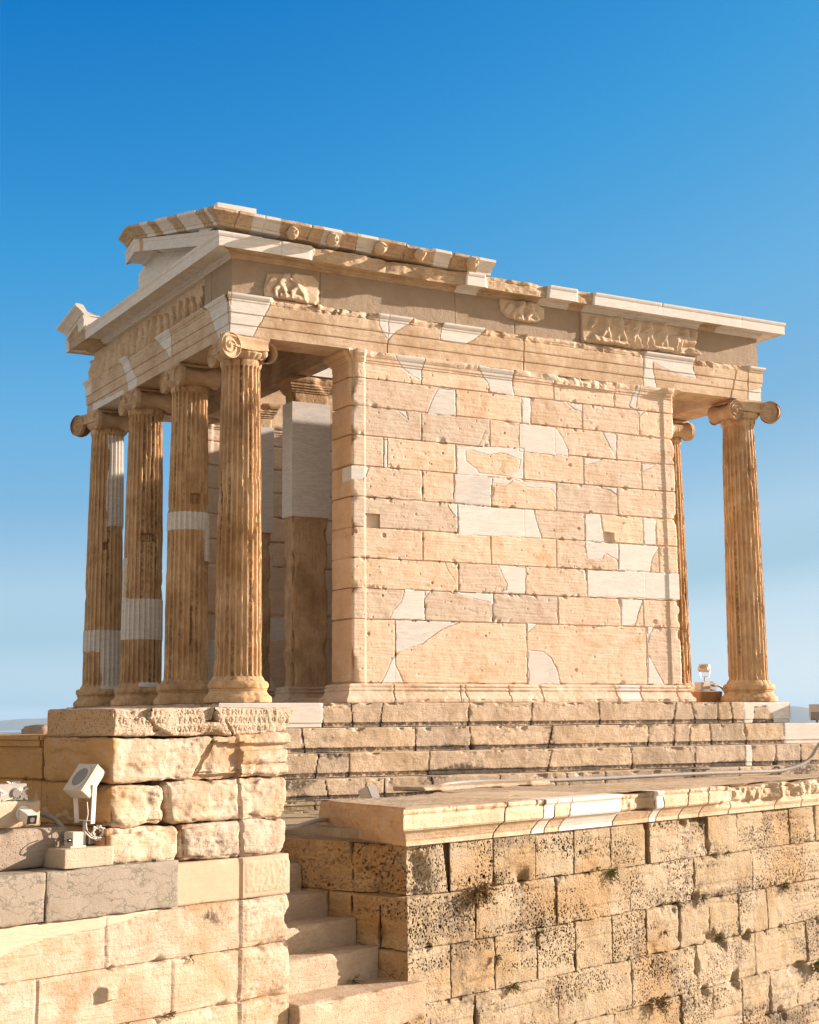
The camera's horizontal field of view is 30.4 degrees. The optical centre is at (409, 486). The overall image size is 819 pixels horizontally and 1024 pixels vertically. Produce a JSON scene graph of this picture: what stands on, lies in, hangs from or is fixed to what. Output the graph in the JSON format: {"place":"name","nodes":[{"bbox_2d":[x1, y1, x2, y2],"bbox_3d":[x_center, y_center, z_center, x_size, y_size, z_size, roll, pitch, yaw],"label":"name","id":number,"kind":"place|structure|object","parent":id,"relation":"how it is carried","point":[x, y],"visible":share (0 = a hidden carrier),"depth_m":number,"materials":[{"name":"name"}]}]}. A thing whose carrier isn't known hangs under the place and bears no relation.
{"place":"outdoors","nodes":[
{"label":"outdoors","id":0,"kind":"place"},
{"bbox_2d":[0,718,46,730],"bbox_3d":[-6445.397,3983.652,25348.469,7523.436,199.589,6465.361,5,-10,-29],"label":"hills","id":1,"kind":"structure","parent":0,"point":[14,725],"depth_m":24266.68,"materials":[{"name":"white"}]},
{"bbox_2d":[0,824,67,871],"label":"loose block","id":2,"kind":"object","parent":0,"point":[24,848],"depth_m":9.84,"materials":[{"name":"grey stone"}]},
{"bbox_2d":[0,799,40,828],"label":"loose block","id":3,"kind":"object","parent":2,"relation":"on","point":[8,818],"depth_m":9.87,"materials":[{"name":"stone"}]},
{"bbox_2d":[0,781,28,800],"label":"lamp unit","id":4,"kind":"object","parent":3,"relation":"on","point":[15,790],"visible":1,"depth_m":9.90,"materials":[{"name":"white metal"}]},
{"bbox_2d":[16,805,38,823],"bbox_3d":[-2.488,2.143,9.851,0.100,0.114,0.161,8,-12,-44],"label":"security camera","id":5,"kind":"object","parent":3,"relation":"attached to","point":[25,814],"visible":1,"depth_m":9.81,"materials":[{"name":"white plastic"}]},
{"bbox_2d":[40,812,68,831],"bbox_3d":[-2.543,2.266,10.129,0.596,0.179,0.151,-1,-9,2],"label":"conduit","id":6,"kind":"object","parent":2,"relation":"on","point":[57,821],"visible":0.49,"depth_m":10.16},
{"bbox_2d":[267,813,358,838],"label":"terrace ground","id":7,"kind":"structure","parent":0,"point":[316,829],"depth_m":13.26,"materials":[{"name":"stone"}]},
{"bbox_2d":[0,733,94,831],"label":"parapet wall","id":8,"kind":"structure","parent":7,"relation":"on","point":[21,758],"depth_m":10.76,"materials":[{"name":"beige stone"}]},
{"bbox_2d":[0,731,289,1023],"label":"marble pier","id":9,"kind":"structure","parent":7,"relation":"on","point":[127,933],"depth_m":10.39,"materials":[{"name":"beige stone"}]},
{"bbox_2d":[21,724,47,733],"bbox_3d":[-2.746,1.961,11.770,0.326,0.216,0.515,-9,-12,43],"label":"rubble block","id":10,"kind":"object","parent":9,"relation":"on","point":[37,729],"depth_m":11.58,"materials":[{"name":"stone"}]},
{"bbox_2d":[43,844,113,868],"bbox_3d":[-2.226,2.458,10.033,0.344,0.130,0.390,-9,-12,43],"label":"concrete base","id":11,"kind":"object","parent":9,"relation":"on","point":[74,858],"visible":0.91,"depth_m":9.89,"materials":[{"name":"beige concrete"}]},
{"bbox_2d":[61,764,105,847],"bbox_3d":[-2.208,2.128,10.072,0.222,0.539,0.348,-8,-11,40],"label":"floodlight","id":12,"kind":"object","parent":11,"relation":"on","point":[84,781],"visible":1,"depth_m":10.07,"materials":[{"name":"white metal"}]},
{"bbox_2d":[47,707,292,736],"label":"inscribed block","id":13,"kind":"structure","parent":9,"relation":"on","point":[177,722],"depth_m":10.61,"materials":[{"name":"stone"}]},
{"bbox_2d":[168,1011,175,1019],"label":"weed","id":14,"kind":"object","parent":9,"relation":"attached to","point":[171,1014],"visible":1,"depth_m":10.26,"materials":[{"name":"green plant"}]},
{"bbox_2d":[283,862,425,1023],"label":"stone stair","id":15,"kind":"object","parent":7,"relation":"on","point":[330,959],"visible":0.27,"depth_m":11.87,"materials":[{"name":"stone"}]},
{"bbox_2d":[352,974,366,983],"bbox_3d":[-0.398,3.945,11.931,0.148,0.178,0.092,1,-9,-12],"label":"weed","id":16,"kind":"object","parent":15,"relation":"on","point":[354,980],"visible":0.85,"depth_m":11.94,"materials":[{"name":"green plant"}]},
{"bbox_2d":[358,785,379,798],"bbox_3d":[-0.394,3.031,14.629,0.166,0.257,0.150,-6,-10,31],"label":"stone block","id":17,"kind":"object","parent":7,"relation":"on","point":[368,792],"visible":0.69,"depth_m":14.59,"materials":[{"name":"white stone"}]},
{"bbox_2d":[406,792,465,796],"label":"paving slab","id":18,"kind":"structure","parent":7,"relation":"on","point":[430,794],"depth_m":14.50,"materials":[{"name":"stone"}]},
{"bbox_2d":[56,202,818,813],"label":"ancient temple","id":19,"kind":"structure","parent":7,"relation":"on","point":[426,522],"depth_m":18.34,"materials":[{"name":"stone"}]},
{"bbox_2d":[691,691,721,701],"bbox_3d":[3.994,2.836,20.317,0.384,0.152,0.223,5,-10,-29],"label":"brick base","id":20,"kind":"object","parent":19,"relation":"on","point":[707,696],"visible":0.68,"depth_m":20.21,"materials":[{"name":"ceramic"}]},
{"bbox_2d":[694,682,709,690],"bbox_3d":[3.937,2.692,20.296,0.160,0.115,0.140,5,-10,-29],"label":"junction box","id":21,"kind":"object","parent":20,"relation":"on","point":[702,686],"visible":0.98,"depth_m":20.24,"materials":[{"name":"beige metal"}]},
{"bbox_2d":[698,664,710,680],"bbox_3d":[3.973,2.510,20.341,0.173,0.234,0.106,-8,-12,41],"label":"floodlight","id":22,"kind":"object","parent":21,"relation":"on","point":[703,667],"visible":1,"depth_m":20.32,"materials":[{"name":"beige metal"}]},
{"bbox_2d":[710,682,715,690],"bbox_3d":[4.062,2.701,20.390,0.120,0.120,0.120,5,-10,-29],"label":"junction box","id":23,"kind":"object","parent":20,"relation":"on","point":[712,688],"visible":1,"depth_m":20.34,"materials":[{"name":"metal"}]},
{"bbox_2d":[710,684,724,693],"bbox_3d":[4.176,2.792,20.329,0.330,0.251,0.068,8,-12,-44],"label":"conduit","id":24,"kind":"object","parent":19,"relation":"attached to","point":[715,685],"visible":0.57,"depth_m":20.29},
{"bbox_2d":[441,785,614,795],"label":"paving slab","id":25,"kind":"structure","parent":7,"relation":"on","point":[572,788],"depth_m":15.14,"materials":[{"name":"stone"}]},
{"bbox_2d":[393,780,549,791],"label":"paving slab","id":26,"kind":"structure","parent":25,"relation":"on","point":[449,787],"depth_m":15.38,"materials":[{"name":"stone"}]},
{"bbox_2d":[432,743,818,792],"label":"conduit","id":27,"kind":"object","parent":26,"relation":"on","point":[809,758],"visible":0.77,"depth_m":17.37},
{"bbox_2d":[280,773,818,1023],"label":"bastion wall","id":28,"kind":"structure","parent":7,"relation":"on","point":[398,877],"depth_m":13.95,"materials":[{"name":"stone"}]},
{"bbox_2d":[285,818,327,830],"bbox_3d":[-0.898,2.916,13.047,0.144,0.075,1.016,-5,-10,30],"label":"conduit","id":29,"kind":"object","parent":28,"relation":"attached to","point":[303,824],"visible":0.67,"depth_m":12.95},
{"bbox_2d":[468,880,497,911],"bbox_3d":[0.633,3.437,12.668,0.355,0.275,0.213,5,-10,-29],"label":"weed","id":30,"kind":"object","parent":28,"relation":"attached to","point":[481,892],"visible":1,"depth_m":12.67,"materials":[{"name":"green plant"}]},
{"bbox_2d":[494,954,502,965],"bbox_3d":[0.753,4.017,12.803,0.092,0.106,0.058,5,-10,-29],"label":"weed","id":31,"kind":"object","parent":28,"relation":"attached to","point":[496,959],"visible":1,"depth_m":12.80,"materials":[{"name":"green plant"}]},
{"bbox_2d":[509,981,520,994],"bbox_3d":[0.905,4.289,12.915,0.149,0.118,0.100,5,-10,-29],"label":"weed","id":32,"kind":"object","parent":28,"relation":"attached to","point":[515,985],"visible":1,"depth_m":12.91,"materials":[{"name":"green plant"}]},
{"bbox_2d":[608,866,618,885],"bbox_3d":[1.917,3.653,14.155,0.118,0.178,0.155,-1,-9,5],"label":"weed","id":33,"kind":"object","parent":28,"relation":"attached to","point":[612,873],"visible":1,"depth_m":14.15,"materials":[{"name":"green plant"}]},
{"bbox_2d":[654,993,672,1019],"bbox_3d":[2.433,4.996,14.494,0.145,0.240,0.240,-9,-12,43],"label":"weed","id":34,"kind":"object","parent":28,"relation":"attached to","point":[660,1003],"visible":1,"depth_m":14.51,"materials":[{"name":"green plant"}]},
{"bbox_2d":[701,892,707,904],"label":"weed","id":35,"kind":"object","parent":28,"relation":"attached to","point":[703,897],"visible":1,"depth_m":15.31,"materials":[{"name":"green plant"}]},
{"bbox_2d":[714,930,725,947],"bbox_3d":[3.178,4.633,15.438,0.096,0.187,0.176,-8,-12,42],"label":"weed","id":36,"kind":"object","parent":28,"relation":"attached to","point":[718,936],"visible":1,"depth_m":15.43,"materials":[{"name":"green plant"}]},
{"bbox_2d":[782,880,791,891],"bbox_3d":[4.137,4.398,16.573,0.087,0.156,0.162,-7,-11,35],"label":"weed","id":37,"kind":"object","parent":28,"relation":"attached to","point":[786,885],"visible":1,"depth_m":16.56,"materials":[{"name":"green plant"}]},
{"bbox_2d":[812,960,818,980],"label":"weed","id":38,"kind":"object","parent":28,"relation":"attached to","point":[816,966],"visible":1,"depth_m":16.84,"materials":[{"name":"green plant"}]},
{"bbox_2d":[741,774,809,778],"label":"paving slab","id":39,"kind":"structure","parent":7,"relation":"on","point":[764,777],"depth_m":17.61,"materials":[{"name":"stone"}]},
{"bbox_2d":[0,0,818,731],"label":"sky","id":40,"kind":"structure","parent":0,"point":[661,151],"materials":[{"name":"blue"}]},
{"bbox_2d":[786,706,818,722],"bbox_3d":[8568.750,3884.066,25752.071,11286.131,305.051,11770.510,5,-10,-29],"label":"hills","id":41,"kind":"structure","parent":0,"point":[799,714],"depth_m":24928.28,"materials":[{"name":"white"}]},
{"bbox_2d":[809,704,818,722],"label":"floodlight","id":42,"kind":"object","parent":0,"point":[813,711],"visible":1,"depth_m":19.95,"materials":[{"name":"white metal"}]}
]}

